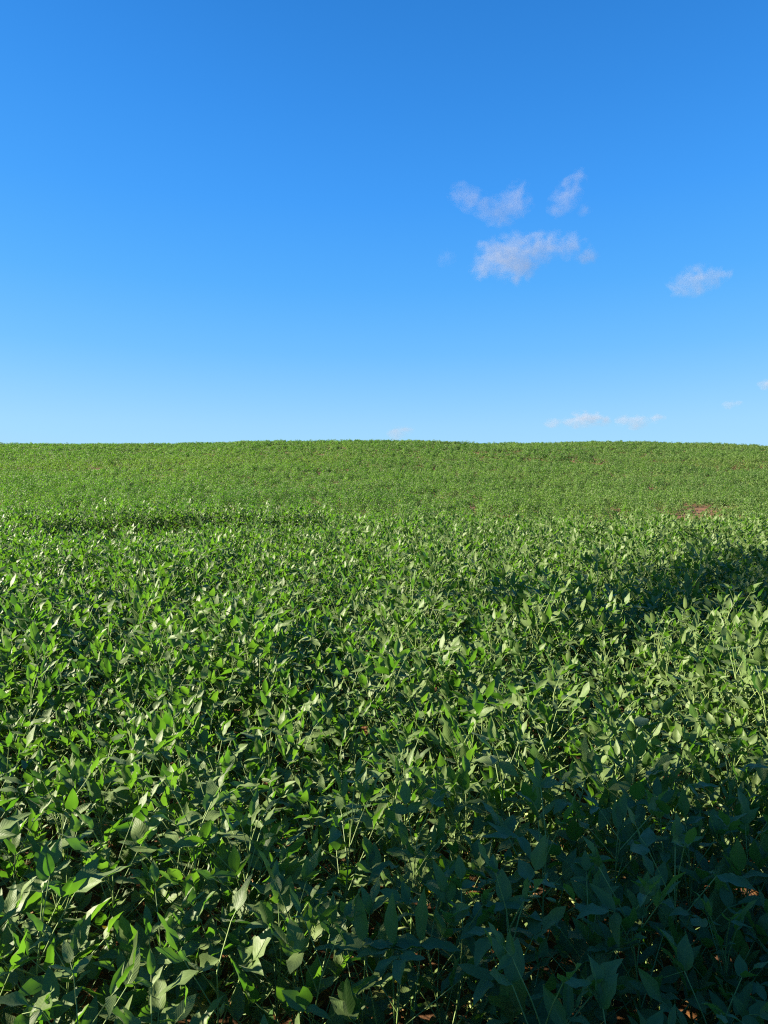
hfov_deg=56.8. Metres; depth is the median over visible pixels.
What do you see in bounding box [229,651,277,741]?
soybean plant
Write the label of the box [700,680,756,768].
soybean plant
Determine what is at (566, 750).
soybean plant
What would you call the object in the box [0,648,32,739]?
soybean plant
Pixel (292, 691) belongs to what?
soybean plant
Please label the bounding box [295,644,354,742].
soybean plant
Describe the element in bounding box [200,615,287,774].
soybean plant
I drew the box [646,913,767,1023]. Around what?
soybean plant
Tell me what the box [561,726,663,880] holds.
soybean plant
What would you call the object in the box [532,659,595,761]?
soybean plant
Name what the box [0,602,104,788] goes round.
soybean plant
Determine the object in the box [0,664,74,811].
soybean plant
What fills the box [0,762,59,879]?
soybean plant
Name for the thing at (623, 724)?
soybean plant
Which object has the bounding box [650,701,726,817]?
soybean plant
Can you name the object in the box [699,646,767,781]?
soybean plant
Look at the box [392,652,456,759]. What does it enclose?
soybean plant
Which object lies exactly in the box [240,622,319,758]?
soybean plant
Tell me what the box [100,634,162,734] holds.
soybean plant
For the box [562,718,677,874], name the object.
soybean plant
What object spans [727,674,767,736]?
soybean plant
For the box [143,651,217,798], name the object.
soybean plant
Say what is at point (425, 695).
soybean plant
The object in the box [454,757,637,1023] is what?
soybean plant
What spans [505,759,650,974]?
soybean plant
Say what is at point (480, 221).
sky
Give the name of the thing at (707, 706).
soybean plant
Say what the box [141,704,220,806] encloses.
soybean plant
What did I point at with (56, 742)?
soybean plant
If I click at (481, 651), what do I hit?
soybean plant
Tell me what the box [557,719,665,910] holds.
soybean plant
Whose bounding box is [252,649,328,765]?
soybean plant
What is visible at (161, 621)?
soybean plant
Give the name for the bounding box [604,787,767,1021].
soybean plant
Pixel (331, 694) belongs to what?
soybean plant
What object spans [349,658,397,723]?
soybean plant
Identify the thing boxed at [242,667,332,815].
soybean plant
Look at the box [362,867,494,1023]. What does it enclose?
soybean plant
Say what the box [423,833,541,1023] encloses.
soybean plant
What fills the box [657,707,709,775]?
soybean plant
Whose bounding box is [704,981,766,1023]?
soybean plant
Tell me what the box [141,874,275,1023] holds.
soybean plant
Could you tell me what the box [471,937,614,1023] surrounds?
soybean plant
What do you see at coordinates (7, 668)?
soybean plant
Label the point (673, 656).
soybean plant
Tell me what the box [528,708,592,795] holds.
soybean plant
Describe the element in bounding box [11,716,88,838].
soybean plant
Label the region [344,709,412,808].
soybean plant
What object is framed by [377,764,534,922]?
soybean plant
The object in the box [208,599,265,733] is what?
soybean plant
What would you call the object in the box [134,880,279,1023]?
soybean plant
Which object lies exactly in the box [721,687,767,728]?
soybean plant
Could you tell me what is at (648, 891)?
soybean plant
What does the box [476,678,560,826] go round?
soybean plant
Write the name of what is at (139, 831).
soybean plant
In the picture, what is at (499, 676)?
soybean plant
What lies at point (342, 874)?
soybean plant
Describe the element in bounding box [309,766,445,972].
soybean plant
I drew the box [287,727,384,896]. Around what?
soybean plant
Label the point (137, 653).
soybean plant
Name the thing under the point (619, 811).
soybean plant
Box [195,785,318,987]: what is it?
soybean plant
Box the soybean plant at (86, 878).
[0,837,144,1023]
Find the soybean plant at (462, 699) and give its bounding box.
[437,685,526,816]
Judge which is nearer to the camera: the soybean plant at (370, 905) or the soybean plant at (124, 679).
the soybean plant at (370, 905)
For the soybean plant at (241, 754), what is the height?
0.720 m
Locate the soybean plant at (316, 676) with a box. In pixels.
[277,664,348,773]
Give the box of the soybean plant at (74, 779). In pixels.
[0,756,136,991]
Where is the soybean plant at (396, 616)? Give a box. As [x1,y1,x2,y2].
[372,599,443,720]
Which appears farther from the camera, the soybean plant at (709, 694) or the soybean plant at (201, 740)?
the soybean plant at (709, 694)
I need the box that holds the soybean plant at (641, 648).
[613,642,678,715]
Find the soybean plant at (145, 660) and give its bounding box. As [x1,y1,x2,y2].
[107,642,182,740]
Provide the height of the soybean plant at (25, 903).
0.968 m
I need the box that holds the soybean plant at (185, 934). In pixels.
[68,904,221,1023]
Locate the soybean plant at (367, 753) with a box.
[303,735,393,874]
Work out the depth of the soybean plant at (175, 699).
3.04 m
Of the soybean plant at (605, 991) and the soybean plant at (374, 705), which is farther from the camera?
the soybean plant at (374, 705)
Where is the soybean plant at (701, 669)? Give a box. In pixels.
[664,648,767,797]
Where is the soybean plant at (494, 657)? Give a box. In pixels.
[474,628,542,751]
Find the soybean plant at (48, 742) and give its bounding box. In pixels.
[22,709,115,856]
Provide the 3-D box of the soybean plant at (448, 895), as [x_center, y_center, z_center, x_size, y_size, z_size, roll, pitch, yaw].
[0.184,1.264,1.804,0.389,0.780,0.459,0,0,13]
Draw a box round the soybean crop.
[0,439,767,1023]
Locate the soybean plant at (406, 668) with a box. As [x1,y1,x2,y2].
[376,660,446,774]
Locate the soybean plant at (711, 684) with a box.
[665,672,739,798]
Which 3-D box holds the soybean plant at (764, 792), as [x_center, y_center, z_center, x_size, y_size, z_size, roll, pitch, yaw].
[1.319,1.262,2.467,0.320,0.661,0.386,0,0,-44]
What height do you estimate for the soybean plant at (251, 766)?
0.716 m
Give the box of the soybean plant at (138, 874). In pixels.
[104,802,238,1023]
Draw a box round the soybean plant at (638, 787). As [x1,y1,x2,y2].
[542,691,707,1005]
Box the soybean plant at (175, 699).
[141,677,237,861]
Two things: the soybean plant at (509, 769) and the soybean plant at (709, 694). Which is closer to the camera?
the soybean plant at (509, 769)
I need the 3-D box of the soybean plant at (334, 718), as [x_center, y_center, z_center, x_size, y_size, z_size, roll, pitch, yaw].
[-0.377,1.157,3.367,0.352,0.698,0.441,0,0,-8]
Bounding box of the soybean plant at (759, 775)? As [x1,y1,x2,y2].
[655,738,767,954]
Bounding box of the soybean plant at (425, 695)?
[379,684,458,823]
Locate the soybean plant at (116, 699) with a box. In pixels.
[79,666,176,809]
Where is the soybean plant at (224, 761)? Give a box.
[161,720,279,932]
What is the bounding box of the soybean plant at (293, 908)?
[236,851,362,1023]
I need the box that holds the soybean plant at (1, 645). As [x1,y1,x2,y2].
[0,628,25,746]
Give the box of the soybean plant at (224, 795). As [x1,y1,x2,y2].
[165,754,292,989]
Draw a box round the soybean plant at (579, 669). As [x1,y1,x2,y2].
[556,663,600,751]
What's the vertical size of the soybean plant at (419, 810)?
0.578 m
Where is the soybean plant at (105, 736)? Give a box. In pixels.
[74,703,153,847]
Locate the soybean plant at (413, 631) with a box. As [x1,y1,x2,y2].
[381,623,450,753]
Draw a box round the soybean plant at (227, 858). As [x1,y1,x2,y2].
[131,788,313,1022]
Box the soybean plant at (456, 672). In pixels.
[432,639,504,759]
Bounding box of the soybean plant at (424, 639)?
[385,607,460,708]
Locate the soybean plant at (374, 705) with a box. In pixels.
[323,680,433,811]
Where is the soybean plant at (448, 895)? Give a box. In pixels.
[382,854,526,1023]
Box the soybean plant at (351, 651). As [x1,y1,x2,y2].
[325,641,383,762]
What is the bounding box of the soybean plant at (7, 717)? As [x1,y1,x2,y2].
[0,701,58,815]
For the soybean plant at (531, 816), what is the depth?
2.72 m
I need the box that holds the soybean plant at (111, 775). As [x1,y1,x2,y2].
[50,741,173,947]
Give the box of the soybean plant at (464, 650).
[450,613,525,746]
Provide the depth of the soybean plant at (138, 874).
2.09 m
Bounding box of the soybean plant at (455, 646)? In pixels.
[411,635,483,770]
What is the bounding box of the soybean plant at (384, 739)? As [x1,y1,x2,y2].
[349,711,472,896]
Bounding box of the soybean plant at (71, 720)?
[43,697,151,842]
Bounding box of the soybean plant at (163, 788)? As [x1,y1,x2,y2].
[97,754,208,948]
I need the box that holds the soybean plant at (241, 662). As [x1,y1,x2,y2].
[216,649,305,784]
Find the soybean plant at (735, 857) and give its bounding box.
[647,788,767,1023]
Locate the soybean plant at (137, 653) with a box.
[113,628,195,774]
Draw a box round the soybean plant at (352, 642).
[320,622,387,759]
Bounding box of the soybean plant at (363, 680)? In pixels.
[318,649,421,809]
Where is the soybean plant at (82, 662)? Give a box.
[50,638,151,757]
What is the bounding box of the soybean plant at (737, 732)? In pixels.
[684,712,763,825]
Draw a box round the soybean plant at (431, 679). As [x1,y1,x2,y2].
[370,634,487,782]
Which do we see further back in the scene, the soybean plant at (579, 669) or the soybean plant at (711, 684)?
the soybean plant at (579, 669)
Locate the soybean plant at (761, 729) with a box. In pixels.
[755,688,767,735]
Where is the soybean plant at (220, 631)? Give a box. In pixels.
[194,622,262,732]
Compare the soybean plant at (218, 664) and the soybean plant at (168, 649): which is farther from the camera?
the soybean plant at (168, 649)
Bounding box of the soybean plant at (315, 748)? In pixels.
[255,714,337,888]
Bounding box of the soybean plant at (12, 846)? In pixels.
[0,797,101,1023]
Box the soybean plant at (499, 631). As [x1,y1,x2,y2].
[486,612,551,749]
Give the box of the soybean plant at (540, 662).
[508,644,577,731]
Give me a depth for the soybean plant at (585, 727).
3.31 m
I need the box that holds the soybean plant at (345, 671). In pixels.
[321,653,387,792]
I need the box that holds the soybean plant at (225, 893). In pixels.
[190,807,354,1023]
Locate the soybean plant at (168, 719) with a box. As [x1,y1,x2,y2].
[109,702,221,888]
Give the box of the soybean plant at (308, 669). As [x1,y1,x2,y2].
[285,618,349,729]
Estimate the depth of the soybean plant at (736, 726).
3.08 m
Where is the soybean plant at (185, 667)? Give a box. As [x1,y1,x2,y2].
[155,634,218,737]
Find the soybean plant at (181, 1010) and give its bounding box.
[100,949,223,1023]
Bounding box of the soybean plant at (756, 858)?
[692,813,767,1023]
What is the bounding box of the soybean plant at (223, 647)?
[195,633,251,749]
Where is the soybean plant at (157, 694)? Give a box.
[95,685,215,837]
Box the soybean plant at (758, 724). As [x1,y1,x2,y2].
[715,714,767,826]
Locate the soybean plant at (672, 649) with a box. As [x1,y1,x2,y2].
[633,638,706,726]
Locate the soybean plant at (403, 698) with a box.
[382,681,435,767]
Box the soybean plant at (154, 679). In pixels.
[109,664,195,795]
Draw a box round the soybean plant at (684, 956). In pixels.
[629,927,767,1023]
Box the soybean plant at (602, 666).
[577,654,634,764]
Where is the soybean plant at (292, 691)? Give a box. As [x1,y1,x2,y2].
[237,676,334,860]
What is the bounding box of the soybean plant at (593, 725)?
[545,707,646,827]
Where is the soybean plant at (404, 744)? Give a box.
[329,735,445,886]
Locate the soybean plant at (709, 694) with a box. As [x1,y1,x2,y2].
[681,671,739,781]
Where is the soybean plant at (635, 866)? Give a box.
[596,829,719,1023]
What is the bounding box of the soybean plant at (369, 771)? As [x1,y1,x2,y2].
[350,761,437,939]
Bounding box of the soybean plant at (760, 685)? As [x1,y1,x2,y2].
[721,630,767,768]
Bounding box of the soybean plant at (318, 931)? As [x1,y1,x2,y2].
[220,876,366,1023]
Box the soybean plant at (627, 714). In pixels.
[584,693,645,858]
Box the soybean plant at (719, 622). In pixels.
[696,616,764,755]
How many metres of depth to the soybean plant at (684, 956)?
1.52 m
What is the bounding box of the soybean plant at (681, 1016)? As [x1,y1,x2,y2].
[627,1007,729,1023]
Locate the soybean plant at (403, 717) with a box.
[365,671,442,793]
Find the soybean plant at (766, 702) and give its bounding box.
[739,697,767,780]
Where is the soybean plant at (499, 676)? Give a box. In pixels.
[456,667,543,798]
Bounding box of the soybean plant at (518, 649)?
[499,629,575,741]
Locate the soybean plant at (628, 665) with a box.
[586,645,656,717]
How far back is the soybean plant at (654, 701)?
3.37 m
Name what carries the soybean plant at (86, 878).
on the ground
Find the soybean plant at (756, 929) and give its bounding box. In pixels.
[712,884,767,1004]
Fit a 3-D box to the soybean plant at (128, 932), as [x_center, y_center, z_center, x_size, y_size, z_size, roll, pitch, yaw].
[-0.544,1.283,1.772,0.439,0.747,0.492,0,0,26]
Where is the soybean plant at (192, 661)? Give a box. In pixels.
[184,624,265,778]
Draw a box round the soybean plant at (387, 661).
[326,631,448,789]
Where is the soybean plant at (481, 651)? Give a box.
[462,642,531,746]
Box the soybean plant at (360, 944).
[305,887,488,1023]
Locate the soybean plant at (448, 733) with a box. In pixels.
[418,680,532,907]
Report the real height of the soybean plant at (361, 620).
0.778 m
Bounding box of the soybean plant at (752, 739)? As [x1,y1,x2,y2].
[682,716,767,896]
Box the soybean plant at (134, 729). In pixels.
[60,706,175,910]
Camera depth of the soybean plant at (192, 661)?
3.63 m
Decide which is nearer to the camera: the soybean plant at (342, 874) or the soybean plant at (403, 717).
the soybean plant at (342, 874)
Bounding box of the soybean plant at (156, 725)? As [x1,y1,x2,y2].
[88,698,221,899]
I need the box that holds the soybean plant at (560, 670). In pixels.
[501,662,591,798]
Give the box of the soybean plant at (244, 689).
[227,653,301,787]
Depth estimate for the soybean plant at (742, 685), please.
3.31 m
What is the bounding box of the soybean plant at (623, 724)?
[608,710,699,817]
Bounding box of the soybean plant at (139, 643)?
[108,616,211,757]
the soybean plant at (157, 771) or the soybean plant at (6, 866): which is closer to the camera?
the soybean plant at (6, 866)
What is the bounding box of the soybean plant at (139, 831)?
[21,792,189,1023]
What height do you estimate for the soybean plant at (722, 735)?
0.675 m
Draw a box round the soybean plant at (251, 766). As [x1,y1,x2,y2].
[197,734,303,880]
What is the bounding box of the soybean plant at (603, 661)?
[560,650,623,747]
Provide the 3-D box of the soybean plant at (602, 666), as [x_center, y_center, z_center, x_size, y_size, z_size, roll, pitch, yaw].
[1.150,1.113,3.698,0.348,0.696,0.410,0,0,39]
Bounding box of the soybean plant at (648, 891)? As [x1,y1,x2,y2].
[566,835,712,1022]
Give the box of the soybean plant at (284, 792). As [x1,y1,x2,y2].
[213,767,337,932]
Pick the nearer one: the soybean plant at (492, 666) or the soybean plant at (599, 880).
the soybean plant at (599, 880)
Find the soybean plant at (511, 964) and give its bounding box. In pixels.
[474,922,622,1023]
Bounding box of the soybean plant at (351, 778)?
[312,776,395,897]
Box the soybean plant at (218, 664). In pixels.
[171,658,273,790]
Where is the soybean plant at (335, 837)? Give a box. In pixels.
[245,757,427,994]
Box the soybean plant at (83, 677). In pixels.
[10,659,124,813]
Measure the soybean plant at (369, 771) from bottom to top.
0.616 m
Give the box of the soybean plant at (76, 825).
[0,809,138,1015]
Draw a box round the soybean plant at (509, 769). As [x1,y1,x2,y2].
[427,716,574,952]
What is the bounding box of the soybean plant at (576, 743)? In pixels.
[547,725,628,902]
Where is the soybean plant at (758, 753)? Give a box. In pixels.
[700,740,767,851]
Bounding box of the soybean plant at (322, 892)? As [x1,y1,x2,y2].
[224,845,396,1023]
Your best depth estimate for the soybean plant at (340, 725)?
3.04 m
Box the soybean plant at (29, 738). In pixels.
[0,725,85,902]
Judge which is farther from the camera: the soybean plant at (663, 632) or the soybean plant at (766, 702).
the soybean plant at (663, 632)
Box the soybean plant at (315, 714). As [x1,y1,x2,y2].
[280,697,376,868]
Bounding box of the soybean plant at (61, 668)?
[8,641,85,798]
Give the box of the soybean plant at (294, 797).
[250,790,387,969]
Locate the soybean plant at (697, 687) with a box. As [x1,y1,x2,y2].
[660,676,724,774]
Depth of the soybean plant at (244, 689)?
3.67 m
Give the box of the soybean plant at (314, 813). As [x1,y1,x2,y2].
[248,774,352,984]
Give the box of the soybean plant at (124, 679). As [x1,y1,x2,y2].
[62,672,138,819]
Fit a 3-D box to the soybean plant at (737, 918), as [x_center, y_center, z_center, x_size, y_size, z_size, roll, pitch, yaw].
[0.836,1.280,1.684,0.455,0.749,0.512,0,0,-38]
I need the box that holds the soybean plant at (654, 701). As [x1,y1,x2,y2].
[619,695,687,814]
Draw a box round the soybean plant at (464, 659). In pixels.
[435,649,507,760]
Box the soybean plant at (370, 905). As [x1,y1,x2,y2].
[276,875,437,1023]
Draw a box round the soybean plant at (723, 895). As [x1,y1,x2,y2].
[590,805,767,1023]
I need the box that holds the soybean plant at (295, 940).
[209,886,392,1023]
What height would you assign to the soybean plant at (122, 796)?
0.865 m
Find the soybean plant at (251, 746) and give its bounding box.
[222,716,290,852]
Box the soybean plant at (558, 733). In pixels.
[499,698,569,792]
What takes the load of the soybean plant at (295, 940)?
on the ground
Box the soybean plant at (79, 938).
[0,912,123,1023]
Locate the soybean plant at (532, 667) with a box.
[518,637,588,737]
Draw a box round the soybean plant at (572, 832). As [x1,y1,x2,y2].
[483,750,654,999]
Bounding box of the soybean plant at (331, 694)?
[274,668,358,803]
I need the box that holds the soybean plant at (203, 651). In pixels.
[154,623,239,763]
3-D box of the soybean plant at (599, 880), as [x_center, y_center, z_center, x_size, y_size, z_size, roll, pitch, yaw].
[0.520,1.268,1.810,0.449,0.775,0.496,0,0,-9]
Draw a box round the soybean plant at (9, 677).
[0,672,47,768]
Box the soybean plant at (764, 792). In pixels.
[713,777,767,915]
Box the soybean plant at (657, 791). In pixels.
[567,777,747,975]
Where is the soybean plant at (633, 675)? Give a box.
[603,662,675,749]
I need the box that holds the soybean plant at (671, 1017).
[635,1005,675,1023]
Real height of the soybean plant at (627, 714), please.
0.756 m
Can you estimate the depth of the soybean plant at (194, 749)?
3.04 m
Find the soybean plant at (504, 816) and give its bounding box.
[427,756,562,954]
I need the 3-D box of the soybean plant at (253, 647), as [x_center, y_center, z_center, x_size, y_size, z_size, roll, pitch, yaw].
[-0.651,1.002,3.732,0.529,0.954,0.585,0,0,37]
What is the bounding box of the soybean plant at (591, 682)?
[569,662,622,778]
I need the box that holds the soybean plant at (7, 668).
[0,647,41,757]
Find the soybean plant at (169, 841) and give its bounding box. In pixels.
[128,763,305,1020]
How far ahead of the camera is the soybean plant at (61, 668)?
3.58 m
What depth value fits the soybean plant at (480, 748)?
2.98 m
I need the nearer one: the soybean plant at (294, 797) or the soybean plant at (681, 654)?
the soybean plant at (294, 797)
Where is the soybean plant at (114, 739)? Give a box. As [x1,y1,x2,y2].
[60,716,164,911]
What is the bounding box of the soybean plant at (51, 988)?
[0,931,146,1023]
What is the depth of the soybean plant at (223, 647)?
3.96 m
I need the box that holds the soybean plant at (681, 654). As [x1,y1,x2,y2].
[643,627,705,735]
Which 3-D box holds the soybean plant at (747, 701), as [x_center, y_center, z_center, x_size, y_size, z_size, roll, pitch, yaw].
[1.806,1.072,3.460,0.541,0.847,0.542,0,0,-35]
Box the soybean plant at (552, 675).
[517,651,593,794]
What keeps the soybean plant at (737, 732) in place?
on the ground
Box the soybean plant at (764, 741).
[742,729,767,868]
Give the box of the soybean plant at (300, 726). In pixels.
[243,694,342,859]
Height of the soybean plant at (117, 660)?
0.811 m
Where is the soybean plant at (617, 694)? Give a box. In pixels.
[567,685,652,815]
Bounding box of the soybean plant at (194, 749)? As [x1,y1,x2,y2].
[189,733,249,820]
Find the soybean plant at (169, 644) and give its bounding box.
[138,627,209,762]
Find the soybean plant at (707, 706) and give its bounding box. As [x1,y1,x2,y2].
[691,626,767,769]
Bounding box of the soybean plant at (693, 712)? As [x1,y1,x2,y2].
[661,702,747,850]
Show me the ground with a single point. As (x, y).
(428, 1014)
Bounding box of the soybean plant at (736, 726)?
[687,707,759,837]
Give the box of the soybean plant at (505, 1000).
[425,835,626,1023]
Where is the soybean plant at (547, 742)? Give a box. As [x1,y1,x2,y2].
[469,712,587,914]
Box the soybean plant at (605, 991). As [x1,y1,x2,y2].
[543,954,663,1023]
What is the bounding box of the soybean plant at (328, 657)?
[323,626,384,759]
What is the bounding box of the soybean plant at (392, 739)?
[377,702,450,828]
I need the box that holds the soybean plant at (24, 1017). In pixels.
[0,888,61,1023]
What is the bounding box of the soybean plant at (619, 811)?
[526,781,669,1000]
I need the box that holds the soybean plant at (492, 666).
[435,659,522,782]
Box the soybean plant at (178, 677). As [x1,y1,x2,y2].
[156,668,222,763]
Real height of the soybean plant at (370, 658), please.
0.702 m
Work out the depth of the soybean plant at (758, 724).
3.07 m
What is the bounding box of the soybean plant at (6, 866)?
[0,829,63,1016]
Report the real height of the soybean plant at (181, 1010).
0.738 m
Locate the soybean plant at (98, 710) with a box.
[71,698,116,816]
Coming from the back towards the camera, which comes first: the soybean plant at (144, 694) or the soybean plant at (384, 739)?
the soybean plant at (144, 694)
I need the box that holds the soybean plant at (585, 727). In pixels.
[562,703,636,807]
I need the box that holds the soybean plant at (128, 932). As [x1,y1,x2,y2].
[99,859,232,1023]
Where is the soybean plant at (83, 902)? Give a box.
[15,846,132,1013]
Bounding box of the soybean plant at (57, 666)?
[0,658,95,767]
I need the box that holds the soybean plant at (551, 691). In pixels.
[534,663,598,782]
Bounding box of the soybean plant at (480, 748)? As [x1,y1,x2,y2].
[424,718,492,861]
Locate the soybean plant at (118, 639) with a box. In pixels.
[55,632,136,751]
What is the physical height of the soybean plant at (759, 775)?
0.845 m
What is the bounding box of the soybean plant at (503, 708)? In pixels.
[462,694,552,839]
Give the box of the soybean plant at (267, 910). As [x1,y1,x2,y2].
[211,844,344,1023]
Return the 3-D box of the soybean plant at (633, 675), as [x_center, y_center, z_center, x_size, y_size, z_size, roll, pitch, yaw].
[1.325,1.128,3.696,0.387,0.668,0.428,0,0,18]
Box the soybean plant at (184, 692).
[152,664,232,799]
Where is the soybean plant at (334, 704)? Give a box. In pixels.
[294,679,353,818]
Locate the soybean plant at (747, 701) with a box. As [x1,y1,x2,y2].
[704,648,767,813]
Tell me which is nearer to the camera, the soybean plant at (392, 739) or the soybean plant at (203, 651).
the soybean plant at (392, 739)
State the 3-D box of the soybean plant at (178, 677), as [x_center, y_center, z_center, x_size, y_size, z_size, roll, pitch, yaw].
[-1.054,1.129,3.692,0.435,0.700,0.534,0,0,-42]
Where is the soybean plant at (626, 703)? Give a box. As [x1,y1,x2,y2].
[594,693,678,790]
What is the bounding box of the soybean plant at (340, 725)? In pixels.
[303,702,393,861]
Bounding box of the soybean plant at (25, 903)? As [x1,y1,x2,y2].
[0,798,102,1023]
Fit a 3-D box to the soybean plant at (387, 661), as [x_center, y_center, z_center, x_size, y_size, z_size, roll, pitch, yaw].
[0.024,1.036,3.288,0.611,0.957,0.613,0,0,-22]
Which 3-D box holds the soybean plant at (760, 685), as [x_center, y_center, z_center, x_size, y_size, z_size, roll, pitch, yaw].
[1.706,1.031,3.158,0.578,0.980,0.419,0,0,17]
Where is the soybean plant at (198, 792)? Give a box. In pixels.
[122,759,252,931]
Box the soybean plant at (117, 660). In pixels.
[73,641,148,769]
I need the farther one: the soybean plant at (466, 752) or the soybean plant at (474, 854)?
the soybean plant at (466, 752)
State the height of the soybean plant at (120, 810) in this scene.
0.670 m
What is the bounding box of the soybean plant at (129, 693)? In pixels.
[98,677,174,782]
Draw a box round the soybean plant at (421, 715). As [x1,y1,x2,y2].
[390,701,478,864]
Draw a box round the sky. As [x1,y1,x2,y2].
[0,0,767,446]
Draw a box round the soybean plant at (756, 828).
[676,781,767,974]
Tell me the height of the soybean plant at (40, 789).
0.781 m
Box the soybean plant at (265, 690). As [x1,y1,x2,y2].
[212,655,306,793]
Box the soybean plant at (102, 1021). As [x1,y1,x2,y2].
[74,933,189,1023]
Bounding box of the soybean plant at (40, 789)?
[0,749,121,988]
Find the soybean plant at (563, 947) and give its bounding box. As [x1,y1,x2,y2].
[550,855,658,1023]
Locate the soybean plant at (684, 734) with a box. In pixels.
[634,721,733,910]
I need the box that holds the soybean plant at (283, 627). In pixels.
[240,607,323,741]
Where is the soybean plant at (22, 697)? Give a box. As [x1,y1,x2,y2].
[0,658,79,815]
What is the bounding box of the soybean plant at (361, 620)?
[321,615,387,735]
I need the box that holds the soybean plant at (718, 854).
[611,755,735,971]
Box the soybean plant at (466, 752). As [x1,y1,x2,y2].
[410,708,514,860]
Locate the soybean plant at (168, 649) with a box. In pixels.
[123,634,184,721]
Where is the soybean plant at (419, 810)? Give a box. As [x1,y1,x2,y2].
[381,762,460,897]
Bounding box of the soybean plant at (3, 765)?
[0,748,82,924]
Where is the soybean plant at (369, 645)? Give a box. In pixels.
[340,631,420,757]
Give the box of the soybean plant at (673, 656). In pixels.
[644,639,744,774]
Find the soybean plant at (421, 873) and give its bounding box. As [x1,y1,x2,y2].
[352,820,476,1023]
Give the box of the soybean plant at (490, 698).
[473,689,531,791]
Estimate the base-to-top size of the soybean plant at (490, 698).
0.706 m
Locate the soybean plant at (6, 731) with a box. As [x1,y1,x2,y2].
[0,684,55,811]
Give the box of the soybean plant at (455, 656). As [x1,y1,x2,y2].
[421,641,462,757]
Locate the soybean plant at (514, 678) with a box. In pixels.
[476,660,533,756]
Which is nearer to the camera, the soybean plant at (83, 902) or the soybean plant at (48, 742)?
the soybean plant at (83, 902)
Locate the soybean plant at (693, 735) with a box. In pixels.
[604,724,727,871]
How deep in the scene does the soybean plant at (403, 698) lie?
3.67 m
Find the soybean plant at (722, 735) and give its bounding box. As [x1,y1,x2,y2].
[669,708,762,857]
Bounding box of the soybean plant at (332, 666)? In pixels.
[298,653,380,756]
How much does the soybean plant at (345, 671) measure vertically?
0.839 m
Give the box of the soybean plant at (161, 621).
[130,612,199,719]
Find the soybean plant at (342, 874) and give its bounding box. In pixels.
[312,768,400,977]
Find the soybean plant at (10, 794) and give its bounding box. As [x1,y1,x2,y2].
[0,764,35,921]
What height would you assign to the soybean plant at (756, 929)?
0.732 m
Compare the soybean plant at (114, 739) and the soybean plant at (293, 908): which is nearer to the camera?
the soybean plant at (293, 908)
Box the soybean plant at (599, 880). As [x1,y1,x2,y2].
[493,850,682,1023]
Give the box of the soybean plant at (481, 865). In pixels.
[397,815,528,1018]
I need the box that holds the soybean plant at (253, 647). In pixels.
[209,614,303,741]
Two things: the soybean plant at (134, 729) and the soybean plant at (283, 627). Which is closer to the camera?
the soybean plant at (134, 729)
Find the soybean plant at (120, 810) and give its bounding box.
[55,747,129,913]
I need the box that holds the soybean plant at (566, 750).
[497,701,595,869]
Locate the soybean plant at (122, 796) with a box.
[62,728,213,933]
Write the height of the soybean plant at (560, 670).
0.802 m
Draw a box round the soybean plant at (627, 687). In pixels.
[605,664,664,799]
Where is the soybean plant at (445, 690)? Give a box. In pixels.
[410,649,520,793]
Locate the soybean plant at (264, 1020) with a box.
[260,1009,299,1023]
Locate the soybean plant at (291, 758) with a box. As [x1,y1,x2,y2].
[203,709,328,884]
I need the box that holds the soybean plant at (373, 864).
[330,780,481,1023]
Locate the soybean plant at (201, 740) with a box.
[152,725,259,915]
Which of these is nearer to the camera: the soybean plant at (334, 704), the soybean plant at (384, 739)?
the soybean plant at (384, 739)
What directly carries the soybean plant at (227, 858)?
on the ground
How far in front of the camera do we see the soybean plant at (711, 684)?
3.37 m
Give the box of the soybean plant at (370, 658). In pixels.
[340,645,401,743]
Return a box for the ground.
[0,444,767,1023]
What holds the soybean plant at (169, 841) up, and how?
on the ground
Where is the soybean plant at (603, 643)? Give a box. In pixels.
[563,633,632,714]
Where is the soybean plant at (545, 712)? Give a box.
[505,682,624,913]
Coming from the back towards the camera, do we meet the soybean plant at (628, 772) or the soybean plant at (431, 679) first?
the soybean plant at (431, 679)
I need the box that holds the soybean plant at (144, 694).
[116,666,165,764]
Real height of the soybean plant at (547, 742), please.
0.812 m
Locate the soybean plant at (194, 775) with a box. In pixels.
[164,759,247,925]
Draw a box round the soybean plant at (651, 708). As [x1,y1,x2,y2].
[606,698,694,835]
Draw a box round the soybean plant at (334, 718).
[273,682,339,814]
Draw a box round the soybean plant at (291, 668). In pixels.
[233,618,308,740]
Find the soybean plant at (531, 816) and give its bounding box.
[471,731,558,895]
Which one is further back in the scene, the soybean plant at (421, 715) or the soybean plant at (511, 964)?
the soybean plant at (421, 715)
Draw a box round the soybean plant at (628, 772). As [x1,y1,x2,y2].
[589,743,724,973]
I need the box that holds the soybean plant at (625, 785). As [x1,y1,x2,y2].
[567,739,695,952]
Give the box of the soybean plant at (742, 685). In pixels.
[706,671,766,766]
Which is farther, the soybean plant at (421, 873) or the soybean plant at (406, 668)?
the soybean plant at (406, 668)
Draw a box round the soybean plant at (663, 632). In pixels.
[604,615,687,737]
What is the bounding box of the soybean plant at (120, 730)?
[66,698,180,819]
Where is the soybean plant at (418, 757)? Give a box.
[327,740,472,981]
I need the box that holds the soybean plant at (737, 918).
[629,891,767,1023]
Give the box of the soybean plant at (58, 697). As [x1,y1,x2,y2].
[0,669,98,838]
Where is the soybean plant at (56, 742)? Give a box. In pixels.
[49,698,97,762]
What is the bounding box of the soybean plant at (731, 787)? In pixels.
[651,775,767,988]
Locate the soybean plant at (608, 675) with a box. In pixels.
[577,659,636,728]
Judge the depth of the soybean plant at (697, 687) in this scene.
3.46 m
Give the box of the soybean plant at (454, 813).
[398,755,525,942]
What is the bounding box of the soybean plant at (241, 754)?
[158,703,263,857]

